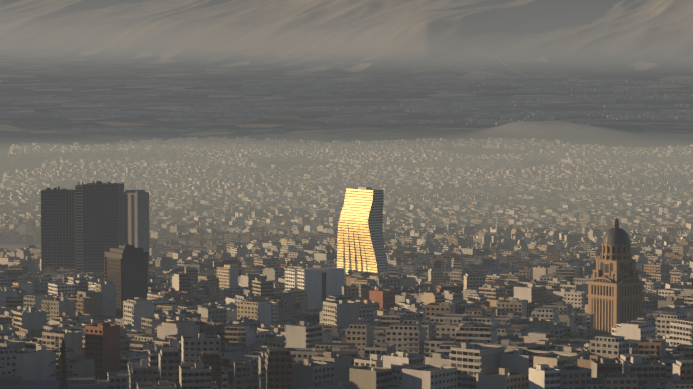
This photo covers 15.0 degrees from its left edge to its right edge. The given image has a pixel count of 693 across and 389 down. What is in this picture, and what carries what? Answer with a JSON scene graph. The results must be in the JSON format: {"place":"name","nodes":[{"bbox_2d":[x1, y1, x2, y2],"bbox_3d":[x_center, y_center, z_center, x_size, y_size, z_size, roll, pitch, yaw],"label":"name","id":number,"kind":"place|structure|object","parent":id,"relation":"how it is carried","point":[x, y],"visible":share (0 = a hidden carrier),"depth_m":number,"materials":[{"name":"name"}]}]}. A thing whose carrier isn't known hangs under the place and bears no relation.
{"place":"outdoors","nodes":[
{"label":"outdoors","id":0,"kind":"place"},
{"bbox_2d":[58,297,590,387],"bbox_3d":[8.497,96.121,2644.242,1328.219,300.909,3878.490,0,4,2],"label":"tree","id":1,"kind":"object","parent":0,"point":[226,362],"depth_m":2339.22,"materials":[{"name":"green plant"}]},
{"bbox_2d":[0,0,692,388],"bbox_3d":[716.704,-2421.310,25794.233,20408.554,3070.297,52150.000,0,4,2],"label":"ground","id":2,"kind":"structure","parent":0,"point":[380,42],"depth_m":31812.58,"materials":[{"name":"soil"}]},
{"bbox_2d":[0,376,110,388],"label":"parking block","id":3,"kind":"structure","parent":2,"relation":"on","point":[12,382],"depth_m":1428.25,"materials":[{"name":"concrete"}]},
{"bbox_2d":[49,339,77,388],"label":"transmission pylon","id":4,"kind":"object","parent":2,"relation":"on","point":[63,375],"visible":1,"depth_m":1397.35,"materials":[{"name":"black metal"}]},
{"bbox_2d":[41,180,149,274],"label":"dark towers","id":5,"kind":"structure","parent":2,"relation":"on","point":[85,227],"depth_m":3203.38,"materials":[{"name":"concrete"}]},
{"bbox_2d":[104,242,148,315],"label":"brown tower","id":6,"kind":"structure","parent":2,"relation":"on","point":[126,268],"depth_m":2506.23,"materials":[{"name":"concrete"}]},
{"bbox_2d":[0,63,692,388],"bbox_3d":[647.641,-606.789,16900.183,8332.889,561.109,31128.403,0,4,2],"label":"city buildings","id":7,"kind":"structure","parent":2,"relation":"on","point":[480,283],"depth_m":3801.00,"materials":[{"name":"beige concrete"}]},
{"bbox_2d":[337,186,387,274],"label":"golden tower","id":8,"kind":"structure","parent":2,"relation":"on","point":[360,244],"depth_m":3445.42,"materials":[{"name":"gold metal"}]},
{"bbox_2d":[81,9,690,124],"bbox_3d":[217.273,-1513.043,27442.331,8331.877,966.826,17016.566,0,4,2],"label":"plain roads","id":9,"kind":"structure","parent":2,"relation":"on","point":[353,92],"depth_m":30527.05,"materials":[{"name":"grey asphalt"}]},
{"bbox_2d":[586,219,644,334],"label":"dome tower","id":10,"kind":"structure","parent":2,"relation":"on","point":[615,295],"depth_m":2261.62,"materials":[{"name":"beige stone"}]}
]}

